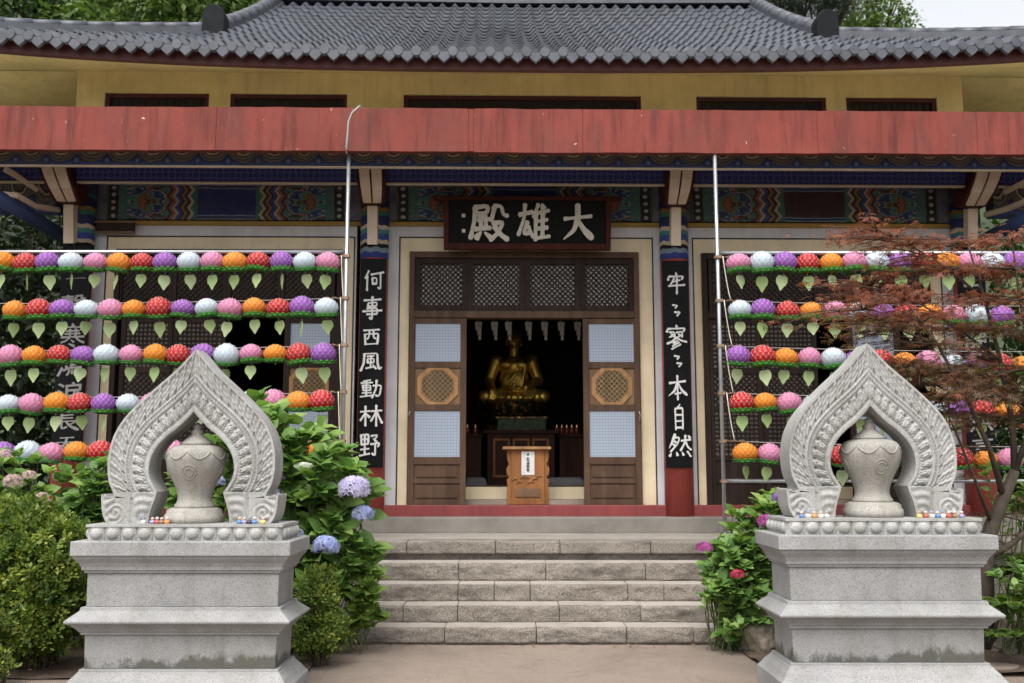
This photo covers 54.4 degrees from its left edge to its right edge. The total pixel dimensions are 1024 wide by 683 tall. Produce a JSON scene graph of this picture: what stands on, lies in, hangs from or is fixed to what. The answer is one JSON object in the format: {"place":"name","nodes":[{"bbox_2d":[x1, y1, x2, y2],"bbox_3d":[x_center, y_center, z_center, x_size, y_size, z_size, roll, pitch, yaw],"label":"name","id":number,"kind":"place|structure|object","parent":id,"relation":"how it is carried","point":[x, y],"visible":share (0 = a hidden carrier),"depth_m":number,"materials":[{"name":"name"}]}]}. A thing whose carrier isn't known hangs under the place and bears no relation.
{"place":"outdoors","nodes":[
{"label":"outdoors","id":0,"kind":"place"},
{"bbox_2d":[0,207,1023,514],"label":"hill","id":1,"kind":"structure","parent":0,"point":[990,225],"depth_m":31.77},
{"bbox_2d":[0,0,187,381],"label":"broadleaf tree","id":2,"kind":"object","parent":1,"relation":"on","point":[31,8],"visible":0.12,"depth_m":27.74,"materials":[{"name":"green plant"}]},
{"bbox_2d":[38,0,259,21],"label":"broadleaf tree","id":3,"kind":"object","parent":1,"relation":"on","point":[168,10],"visible":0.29,"depth_m":25.35,"materials":[{"name":"green plant"}]},
{"bbox_2d":[766,0,879,24],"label":"pine tree","id":4,"kind":"object","parent":1,"relation":"on","point":[842,7],"visible":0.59,"depth_m":29.38,"materials":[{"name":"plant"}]},
{"bbox_2d":[835,0,924,27],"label":"broadleaf tree","id":5,"kind":"object","parent":1,"relation":"on","point":[876,18],"visible":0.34,"depth_m":31.19,"materials":[{"name":"green plant"}]},
{"bbox_2d":[6,643,1023,682],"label":"courtyard","id":6,"kind":"structure","parent":0,"point":[444,663],"depth_m":7.81,"materials":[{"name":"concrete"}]},
{"bbox_2d":[4,635,337,678],"bbox_3d":[-7.271,2.635,8.690,11.457,0.078,2.880,0,-8,0],"label":"garden bed","id":7,"kind":"object","parent":6,"relation":"on","point":[71,665],"visible":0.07,"depth_m":7.57,"materials":[{"name":"soil"}]},
{"bbox_2d":[0,445,93,614],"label":"hydrangea","id":8,"kind":"object","parent":7,"relation":"on","point":[15,485],"visible":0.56,"depth_m":8.48,"materials":[{"name":"green plant"}]},
{"bbox_2d":[0,490,95,669],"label":"azalea shrub","id":9,"kind":"object","parent":7,"relation":"on","point":[43,586],"visible":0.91,"depth_m":7.41,"materials":[{"name":"green plant"}]},
{"bbox_2d":[60,451,170,649],"bbox_3d":[-3.489,1.790,8.701,1.087,1.728,0.682,5,-9,-31],"label":"hydrangea","id":10,"kind":"object","parent":7,"relation":"on","point":[91,485],"visible":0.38,"depth_m":8.51,"materials":[{"name":"green plant"}]},
{"bbox_2d":[163,385,394,653],"bbox_3d":[-2.103,1.501,8.609,2.201,2.279,1.034,-3,-8,22],"label":"hydrangea","id":11,"kind":"object","parent":7,"relation":"on","point":[326,517],"visible":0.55,"depth_m":8.29,"materials":[{"name":"green plant"}]},
{"bbox_2d":[290,558,359,666],"bbox_3d":[-1.519,2.124,7.820,0.634,0.835,0.498,0,-8,0],"label":"azalea shrub","id":12,"kind":"object","parent":7,"relation":"on","point":[319,642],"visible":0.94,"depth_m":7.74,"materials":[{"name":"green plant"}]},
{"bbox_2d":[63,521,309,682],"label":"stone pedestal","id":13,"kind":"object","parent":6,"relation":"on","point":[196,603],"visible":0.99,"depth_m":6.74,"materials":[{"name":"stone"}]},
{"bbox_2d":[101,349,286,522],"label":"carved arch","id":14,"kind":"structure","parent":13,"relation":"on","point":[184,397],"depth_m":7.03,"materials":[{"name":"stone"}]},
{"bbox_2d":[163,422,227,523],"bbox_3d":[-2.263,0.935,7.129,0.428,0.709,0.427,0,-8,0],"label":"stone urn","id":15,"kind":"object","parent":13,"relation":"on","point":[196,460],"visible":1,"depth_m":6.99,"materials":[{"name":"stone"}]},
{"bbox_2d":[332,542,390,654],"bbox_3d":[-1.312,2.126,8.326,0.604,0.963,0.497,0,-8,0],"label":"young shrub","id":16,"kind":"object","parent":6,"relation":"on","point":[363,609],"visible":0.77,"depth_m":8.27,"materials":[{"name":"green plant"}]},
{"bbox_2d":[342,560,718,644],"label":"stone steps","id":17,"kind":"structure","parent":6,"relation":"on","point":[556,602],"depth_m":9.21,"materials":[{"name":"stone"}]},
{"bbox_2d":[755,515,1008,682],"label":"stone pedestal","id":18,"kind":"object","parent":6,"relation":"on","point":[869,600],"visible":0.99,"depth_m":6.74,"materials":[{"name":"stone"}]},
{"bbox_2d":[777,343,962,516],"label":"carved arch","id":19,"kind":"structure","parent":18,"relation":"on","point":[866,380],"depth_m":7.04,"materials":[{"name":"stone"}]},
{"bbox_2d":[839,417,903,517],"bbox_3d":[2.571,0.894,7.134,0.428,0.709,0.427,0,-8,0],"label":"stone urn","id":20,"kind":"object","parent":18,"relation":"on","point":[870,455],"visible":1,"depth_m":6.99,"materials":[{"name":"stone"}]},
{"bbox_2d":[741,619,1023,672],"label":"garden bed","id":21,"kind":"object","parent":6,"relation":"on","point":[999,657],"visible":0.06,"depth_m":8.04,"materials":[{"name":"soil"}]},
{"bbox_2d":[694,487,782,650],"bbox_3d":[2.161,1.935,8.491,1.270,1.391,0.716,0,-8,0],"label":"hydrangea","id":22,"kind":"object","parent":21,"relation":"on","point":[739,582],"visible":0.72,"depth_m":8.42,"materials":[{"name":"green plant"}]},
{"bbox_2d":[738,605,775,652],"bbox_3d":[2.129,2.483,8.495,0.443,0.640,0.476,-3,-8,21],"label":"boulder","id":23,"kind":"object","parent":21,"relation":"on","point":[763,637],"visible":0.27,"depth_m":8.30,"materials":[{"name":"stone"}]},
{"bbox_2d":[759,212,1023,649],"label":"maple tree","id":24,"kind":"object","parent":21,"relation":"on","point":[996,514],"visible":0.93,"depth_m":8.50,"materials":[{"name":"red plant"}]},
{"bbox_2d":[979,459,1023,594],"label":"broadleaf plant","id":25,"kind":"object","parent":21,"relation":"on","point":[987,488],"visible":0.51,"depth_m":9.44,"materials":[{"name":"green plant"}]},
{"bbox_2d":[984,556,1023,655],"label":"broadleaf plant","id":26,"kind":"object","parent":21,"relation":"on","point":[997,573],"visible":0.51,"depth_m":8.22,"materials":[{"name":"green plant"}]},
{"bbox_2d":[15,0,1023,27],"label":"sky","id":27,"kind":"structure","parent":0,"point":[936,13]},
{"label":"ground","id":28,"kind":"structure","parent":0,"visible":0},
{"bbox_2d":[0,215,56,491],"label":"evergreen tree","id":29,"kind":"object","parent":28,"relation":"on","point":[18,382],"visible":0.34,"depth_m":14.04,"materials":[{"name":"green plant"}]},
{"bbox_2d":[0,215,63,501],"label":"evergreen tree","id":30,"kind":"object","parent":28,"relation":"on","point":[34,235],"visible":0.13,"depth_m":15.35,"materials":[{"name":"green plant"}]},
{"bbox_2d":[0,0,1023,516],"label":"temple hall","id":31,"kind":"structure","parent":28,"relation":"on","point":[216,128],"depth_m":12.16,"materials":[{"name":"red paint"}]},
{"bbox_2d":[51,245,92,447],"bbox_3d":[-5.216,0.098,11.799,0.352,2.524,0.051,0,-8,-1],"label":"pillar plaque","id":32,"kind":"object","parent":31,"relation":"attached to","point":[68,430],"visible":0.47,"depth_m":11.79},
{"bbox_2d":[116,318,173,482],"bbox_3d":[-4.448,0.834,12.020,0.625,2.266,0.045,0,-8,-1],"label":"door","id":33,"kind":"structure","parent":31,"relation":"in","point":[145,335],"depth_m":12.09,"materials":[{"name":"brown wood"}]},
{"bbox_2d":[119,255,172,306],"bbox_3d":[-4.496,-0.715,12.236,0.663,0.695,0.070,0,-8,-1],"label":"transom window","id":34,"kind":"structure","parent":31,"relation":"in","point":[129,288],"depth_m":12.22,"materials":[{"name":"brown wood"}]},
{"bbox_2d":[105,93,208,106],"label":"upper window","id":35,"kind":"structure","parent":31,"relation":"in","point":[112,99],"depth_m":12.81,"materials":[{"name":"brown wood"}]},
{"bbox_2d":[166,318,226,497],"bbox_3d":[-3.812,0.835,12.031,0.637,2.266,0.045,0,-8,-1],"label":"door","id":36,"kind":"structure","parent":31,"relation":"in","point":[195,333],"depth_m":12.14,"materials":[{"name":"brown wood"}]},
{"bbox_2d":[172,255,226,307],"bbox_3d":[-3.833,-0.714,12.247,0.663,0.695,0.070,0,-8,-1],"label":"transom window","id":37,"kind":"structure","parent":31,"relation":"in","point":[201,289],"depth_m":12.23,"materials":[{"name":"brown wood"}]},
{"bbox_2d":[226,256,280,306],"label":"transom window","id":38,"kind":"structure","parent":31,"relation":"in","point":[269,287],"depth_m":12.24,"materials":[{"name":"brown wood"}]},
{"bbox_2d":[231,94,346,107],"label":"upper window","id":39,"kind":"structure","parent":31,"relation":"in","point":[237,100],"depth_m":12.84,"materials":[{"name":"brown wood"}]},
{"bbox_2d":[281,256,335,303],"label":"transom window","id":40,"kind":"structure","parent":31,"relation":"in","point":[293,287],"depth_m":12.25,"materials":[{"name":"brown wood"}]},
{"bbox_2d":[282,318,335,501],"bbox_3d":[-2.461,0.837,12.033,0.624,2.262,0.045,0,-8,-1],"label":"door","id":41,"kind":"structure","parent":31,"relation":"in","point":[313,333],"depth_m":12.08,"materials":[{"name":"brown wood"}]},
{"bbox_2d":[357,259,386,467],"bbox_3d":[-1.669,0.239,11.839,0.310,2.498,0.050,0,-8,-1],"label":"pillar plaque","id":42,"kind":"object","parent":31,"relation":"attached to","point":[371,384],"visible":0.98,"depth_m":11.82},
{"bbox_2d":[407,318,466,504],"bbox_3d":[-0.904,0.836,12.013,0.696,2.257,0.076,0,-8,-1],"label":"door","id":43,"kind":"structure","parent":31,"relation":"in","point":[437,346],"depth_m":12.01,"materials":[{"name":"brown wood"}]},
{"bbox_2d":[414,258,467,310],"bbox_3d":[-0.872,-0.695,12.294,0.651,0.669,0.070,0,-8,-1],"label":"transom window","id":44,"kind":"structure","parent":31,"relation":"in","point":[441,284],"depth_m":12.28,"materials":[{"name":"brown wood"}]},
{"bbox_2d":[459,434,483,483],"bbox_3d":[-0.891,1.706,14.434,0.951,0.716,0.500,0,-8,-1],"label":"offering shelf","id":45,"kind":"object","parent":31,"relation":"on","point":[473,455],"visible":0.29,"depth_m":14.24,"materials":[{"name":"brown wood"}]},
{"bbox_2d":[468,258,524,310],"bbox_3d":[-0.195,-0.693,12.305,0.706,0.669,0.070,0,-8,-1],"label":"transom window","id":46,"kind":"structure","parent":31,"relation":"in","point":[494,284],"depth_m":12.30,"materials":[{"name":"brown wood"}]},
{"bbox_2d":[483,430,558,483],"bbox_3d":[0.116,1.733,14.830,1.071,0.765,1.540,0,-8,-1],"label":"altar table","id":47,"kind":"object","parent":31,"relation":"on","point":[497,461],"visible":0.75,"depth_m":14.12,"materials":[{"name":"brown wood"}]},
{"bbox_2d":[475,398,551,431],"bbox_3d":[0.015,1.101,14.730,1.141,0.460,0.942,0,-8,-1],"label":"lotus pedestal","id":48,"kind":"object","parent":47,"relation":"on","point":[508,407],"visible":0.69,"depth_m":14.43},
{"bbox_2d":[479,329,549,402],"bbox_3d":[0.032,0.377,14.787,1.048,1.159,0.596,0,-8,-1],"label":"buddha statue","id":49,"kind":"object","parent":48,"relation":"on","point":[513,367],"visible":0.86,"depth_m":14.72,"materials":[{"name":"gold metal"}]},
{"bbox_2d":[496,417,547,429],"bbox_3d":[0.142,1.182,14.318,0.751,0.192,0.120,0,-8,-1],"label":"altar frontal","id":50,"kind":"object","parent":47,"relation":"on","point":[521,423],"visible":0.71,"depth_m":14.27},
{"bbox_2d":[404,95,640,111],"bbox_3d":[0.134,-2.857,12.868,3.059,0.620,0.110,0,-8,-1],"label":"upper window","id":51,"kind":"structure","parent":31,"relation":"in","point":[410,101],"depth_m":12.88,"materials":[{"name":"brown wood"}]},
{"bbox_2d":[502,446,550,504],"bbox_3d":[0.176,1.642,12.200,0.589,0.696,0.420,0,-8,-1],"label":"offering box","id":52,"kind":"object","parent":31,"relation":"on","point":[527,469],"visible":1,"depth_m":12.05,"materials":[{"name":"brown wood"}]},
{"bbox_2d":[433,196,621,250],"bbox_3d":[0.187,-1.434,12.090,2.288,0.632,0.199,0,-8,-1],"label":"name board","id":53,"kind":"object","parent":31,"relation":"attached to","point":[543,223],"visible":1,"depth_m":12.08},
{"bbox_2d":[525,258,579,310],"bbox_3d":[0.500,-0.692,12.316,0.682,0.669,0.070,0,-8,-1],"label":"transom window","id":54,"kind":"structure","parent":31,"relation":"in","point":[550,284],"depth_m":12.31,"materials":[{"name":"brown wood"}]},
{"bbox_2d":[556,434,583,479],"bbox_3d":[1.228,1.710,14.469,1.153,0.716,0.500,0,-8,-1],"label":"offering shelf","id":55,"kind":"object","parent":31,"relation":"on","point":[570,455],"visible":0.29,"depth_m":14.26,"materials":[{"name":"brown wood"}]},
{"bbox_2d":[580,259,633,310],"bbox_3d":[1.176,-0.690,12.327,0.670,0.669,0.070,0,-8,-1],"label":"transom window","id":56,"kind":"structure","parent":31,"relation":"in","point":[605,284],"depth_m":12.32,"materials":[{"name":"brown wood"}]},
{"bbox_2d":[582,319,641,504],"bbox_3d":[1.213,0.841,12.048,0.694,2.257,0.076,0,-8,-1],"label":"door","id":57,"kind":"structure","parent":31,"relation":"in","point":[611,347],"depth_m":12.05,"materials":[{"name":"brown wood"}]},
{"bbox_2d":[662,261,692,467],"bbox_3d":[1.974,0.256,11.897,0.316,2.491,0.052,0,-8,-1],"label":"pillar plaque","id":58,"kind":"object","parent":31,"relation":"attached to","point":[677,377],"visible":1,"depth_m":11.88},
{"bbox_2d":[707,259,762,311],"bbox_3d":[2.770,-0.693,12.354,0.676,0.682,0.070,0,-8,-1],"label":"transom window","id":59,"kind":"structure","parent":31,"relation":"in","point":[750,291],"depth_m":12.34,"materials":[{"name":"brown wood"}]},
{"bbox_2d":[708,319,765,504],"bbox_3d":[2.730,0.850,12.138,0.649,2.266,0.045,0,-8,-1],"label":"door","id":60,"kind":"structure","parent":31,"relation":"in","point":[750,382],"depth_m":12.12,"materials":[{"name":"brown wood"}]},
{"bbox_2d":[696,97,825,110],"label":"upper window","id":61,"kind":"structure","parent":31,"relation":"in","point":[702,103],"depth_m":12.94,"materials":[{"name":"brown wood"}]},
{"bbox_2d":[760,319,817,491],"bbox_3d":[3.404,0.851,12.149,0.685,2.266,0.045,0,-8,-1],"label":"door","id":62,"kind":"structure","parent":31,"relation":"in","point":[801,337],"depth_m":12.19,"materials":[{"name":"brown wood"}]},
{"bbox_2d":[763,268,817,311],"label":"transom window","id":63,"kind":"structure","parent":31,"relation":"in","point":[792,292],"depth_m":12.35,"materials":[{"name":"brown wood"}]},
{"bbox_2d":[817,267,871,307],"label":"transom window","id":64,"kind":"structure","parent":31,"relation":"in","point":[839,276],"depth_m":12.36,"materials":[{"name":"brown wood"}]},
{"bbox_2d":[845,319,901,502],"bbox_3d":[4.442,0.852,12.146,0.654,2.262,0.045,0,-8,-1],"label":"door","id":65,"kind":"structure","parent":31,"relation":"in","point":[854,430],"depth_m":12.23,"materials":[{"name":"brown wood"}]},
{"bbox_2d":[846,98,936,111],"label":"upper window","id":66,"kind":"structure","parent":31,"relation":"in","point":[852,104],"depth_m":12.96,"materials":[{"name":"brown wood"}]},
{"bbox_2d":[957,255,995,454],"bbox_3d":[5.580,0.157,11.975,0.334,2.521,0.044,0,-8,-1],"label":"pillar plaque","id":67,"kind":"object","parent":31,"relation":"attached to","point":[977,440],"visible":0.13,"depth_m":11.90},
{"bbox_2d":[163,515,1023,620],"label":"stone terrace","id":68,"kind":"structure","parent":28,"relation":"on","point":[544,538],"depth_m":10.78,"materials":[{"name":"stone"}]},
{"bbox_2d":[0,105,360,496],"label":"lantern rack","id":69,"kind":"object","parent":68,"relation":"on","point":[345,298],"visible":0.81,"depth_m":10.60,"materials":[{"name":"metal"}]},
{"bbox_2d":[0,344,22,386],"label":"lotus lantern","id":70,"kind":"object","parent":69,"relation":"hanging from","point":[10,356],"visible":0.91,"depth_m":10.35,"materials":[{"name":"pink paper"}]},
{"bbox_2d":[2,300,26,336],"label":"lotus lantern","id":71,"kind":"object","parent":69,"relation":"hanging from","point":[13,310],"visible":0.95,"depth_m":10.43,"materials":[{"name":"orange paper"}]},
{"bbox_2d":[17,393,43,432],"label":"lotus lantern","id":72,"kind":"object","parent":69,"relation":"hanging from","point":[29,404],"visible":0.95,"depth_m":10.28,"materials":[{"name":"pink paper"}]},
{"bbox_2d":[20,345,46,382],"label":"lotus lantern","id":73,"kind":"object","parent":69,"relation":"hanging from","point":[34,356],"visible":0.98,"depth_m":10.35,"materials":[{"name":"orange paper"}]},
{"bbox_2d":[24,298,50,337],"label":"lotus lantern","id":74,"kind":"object","parent":69,"relation":"hanging from","point":[37,309],"visible":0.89,"depth_m":10.41,"materials":[{"name":"red paper"}]},
{"bbox_2d":[34,251,59,290],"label":"lotus lantern","id":75,"kind":"object","parent":69,"relation":"hanging from","point":[45,262],"visible":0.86,"depth_m":10.49,"materials":[{"name":"purple paper"}]},
{"bbox_2d":[41,392,68,431],"bbox_3d":[-4.731,0.730,10.331,0.286,0.422,0.287,-1,-14,5],"label":"lotus lantern","id":76,"kind":"object","parent":69,"relation":"hanging from","point":[55,403],"visible":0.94,"depth_m":10.28,"materials":[{"name":"orange paper"}]},
{"bbox_2d":[48,299,75,335],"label":"lotus lantern","id":77,"kind":"object","parent":69,"relation":"hanging from","point":[61,309],"visible":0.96,"depth_m":10.41,"materials":[{"name":"purple paper"}]},
{"bbox_2d":[67,392,92,429],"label":"lotus lantern","id":78,"kind":"object","parent":69,"relation":"hanging from","point":[80,402],"visible":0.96,"depth_m":10.28,"materials":[{"name":"red paper"}]},
{"bbox_2d":[69,346,96,381],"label":"lotus lantern","id":79,"kind":"object","parent":69,"relation":"hanging from","point":[81,356],"visible":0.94,"depth_m":10.36,"materials":[{"name":"purple paper"}]},
{"bbox_2d":[91,344,119,382],"bbox_3d":[-4.244,0.227,10.408,0.290,0.411,0.291,0,-7,21],"label":"lotus lantern","id":80,"kind":"object","parent":69,"relation":"hanging from","point":[105,354],"visible":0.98,"depth_m":10.34,"materials":[{"name":"white paper"}]},
{"bbox_2d":[97,299,125,337],"bbox_3d":[-4.227,-0.243,10.491,0.296,0.423,0.295,0,-3,-2],"label":"lotus lantern","id":81,"kind":"object","parent":69,"relation":"hanging from","point":[110,309],"visible":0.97,"depth_m":10.42,"materials":[{"name":"pink paper"}]},
{"bbox_2d":[118,344,143,381],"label":"lotus lantern","id":82,"kind":"object","parent":69,"relation":"hanging from","point":[129,354],"visible":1,"depth_m":10.35,"materials":[{"name":"pink paper"}]},
{"bbox_2d":[142,343,166,382],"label":"lotus lantern","id":83,"kind":"object","parent":69,"relation":"hanging from","point":[154,354],"visible":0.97,"depth_m":10.35,"materials":[{"name":"orange paper"}]},
{"bbox_2d":[145,296,172,337],"bbox_3d":[-3.718,-0.255,10.495,0.291,0.441,0.282,-3,0,-6],"label":"lotus lantern","id":84,"kind":"object","parent":69,"relation":"hanging from","point":[159,308],"visible":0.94,"depth_m":10.42,"materials":[{"name":"red paper"}]},
{"bbox_2d":[151,252,177,289],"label":"lotus lantern","id":85,"kind":"object","parent":69,"relation":"hanging from","point":[164,262],"visible":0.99,"depth_m":10.48,"materials":[{"name":"purple paper"}]},
{"bbox_2d":[176,251,200,288],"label":"lotus lantern","id":86,"kind":"object","parent":69,"relation":"hanging from","point":[188,262],"visible":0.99,"depth_m":10.47,"materials":[{"name":"white paper"}]},
{"bbox_2d":[199,251,223,288],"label":"lotus lantern","id":87,"kind":"object","parent":69,"relation":"hanging from","point":[210,262],"visible":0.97,"depth_m":10.49,"materials":[{"name":"pink paper"}]},
{"bbox_2d":[213,343,239,377],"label":"lotus lantern","id":88,"kind":"object","parent":69,"relation":"hanging from","point":[226,355],"visible":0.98,"depth_m":10.33,"materials":[{"name":"white paper"}]},
{"bbox_2d":[216,298,242,336],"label":"lotus lantern","id":89,"kind":"object","parent":69,"relation":"hanging from","point":[228,309],"visible":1,"depth_m":10.40,"materials":[{"name":"pink paper"}]},
{"bbox_2d":[222,252,247,289],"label":"lotus lantern","id":90,"kind":"object","parent":69,"relation":"hanging from","point":[234,262],"visible":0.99,"depth_m":10.48,"materials":[{"name":"orange paper"}]},
{"bbox_2d":[286,342,311,383],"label":"lotus lantern","id":91,"kind":"object","parent":69,"relation":"hanging from","point":[297,354],"visible":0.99,"depth_m":10.36,"materials":[{"name":"red paper"}]},
{"bbox_2d":[288,296,314,336],"bbox_3d":[-2.211,-0.265,10.472,0.297,0.444,0.293,-4,-13,16],"label":"lotus lantern","id":92,"kind":"object","parent":69,"relation":"hanging from","point":[301,307],"visible":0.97,"depth_m":10.40,"materials":[{"name":"purple paper"}]},
{"bbox_2d":[309,389,334,424],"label":"lotus lantern","id":93,"kind":"object","parent":69,"relation":"hanging from","point":[321,400],"visible":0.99,"depth_m":10.27,"materials":[{"name":"red paper"}]},
{"bbox_2d":[310,342,336,383],"bbox_3d":[-1.976,0.224,10.431,0.297,0.435,0.281,1,-4,-34],"label":"lotus lantern","id":94,"kind":"object","parent":69,"relation":"hanging from","point":[323,354],"visible":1,"depth_m":10.36,"materials":[{"name":"purple paper"}]},
{"bbox_2d":[314,297,338,333],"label":"lotus lantern","id":95,"kind":"object","parent":69,"relation":"hanging from","point":[326,308],"visible":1,"depth_m":10.41,"materials":[{"name":"white paper"}]},
{"bbox_2d":[315,252,340,289],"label":"lotus lantern","id":96,"kind":"object","parent":69,"relation":"hanging from","point":[328,262],"visible":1,"depth_m":10.49,"materials":[{"name":"pink paper"}]},
{"bbox_2d":[713,154,1023,533],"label":"lantern rack","id":97,"kind":"object","parent":68,"relation":"on","point":[720,346],"visible":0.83,"depth_m":10.44,"materials":[{"name":"metal"}]},
{"bbox_2d":[724,345,750,383],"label":"lotus lantern","id":98,"kind":"object","parent":97,"relation":"hanging from","point":[738,356],"visible":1,"depth_m":10.35,"materials":[{"name":"purple paper"}]},
{"bbox_2d":[729,391,755,431],"bbox_3d":[2.391,0.726,10.345,0.282,0.422,0.279,2,-11,-12],"label":"lotus lantern","id":99,"kind":"object","parent":97,"relation":"hanging from","point":[741,402],"visible":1,"depth_m":10.29,"materials":[{"name":"red paper"}]},
{"bbox_2d":[749,344,775,385],"bbox_3d":[2.623,0.251,10.403,0.293,0.447,0.295,7,-17,-28],"label":"lotus lantern","id":100,"kind":"object","parent":97,"relation":"hanging from","point":[763,356],"visible":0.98,"depth_m":10.35,"materials":[{"name":"red paper"}]},
{"bbox_2d":[750,251,774,291],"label":"lotus lantern","id":101,"kind":"object","parent":97,"relation":"hanging from","point":[762,262],"visible":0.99,"depth_m":10.46,"materials":[{"name":"white paper"}]},
{"bbox_2d":[750,298,776,337],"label":"lotus lantern","id":102,"kind":"object","parent":97,"relation":"hanging from","point":[763,310],"visible":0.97,"depth_m":10.41,"materials":[{"name":"purple paper"}]},
{"bbox_2d":[757,443,780,481],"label":"lotus lantern","id":103,"kind":"object","parent":97,"relation":"hanging from","point":[769,454],"visible":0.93,"depth_m":10.21,"materials":[{"name":"pink paper"}]},
{"bbox_2d":[773,251,797,289],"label":"lotus lantern","id":104,"kind":"object","parent":97,"relation":"hanging from","point":[785,262],"visible":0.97,"depth_m":10.47,"materials":[{"name":"purple paper"}]},
{"bbox_2d":[797,347,821,385],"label":"lotus lantern","id":105,"kind":"object","parent":97,"relation":"hanging from","point":[809,357],"visible":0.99,"depth_m":10.35,"materials":[{"name":"pink paper"}]},
{"bbox_2d":[981,219,1023,514],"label":"broadleaf tree","id":106,"kind":"object","parent":28,"relation":"on","point":[1000,437],"visible":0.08,"depth_m":15.52,"materials":[{"name":"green plant"}]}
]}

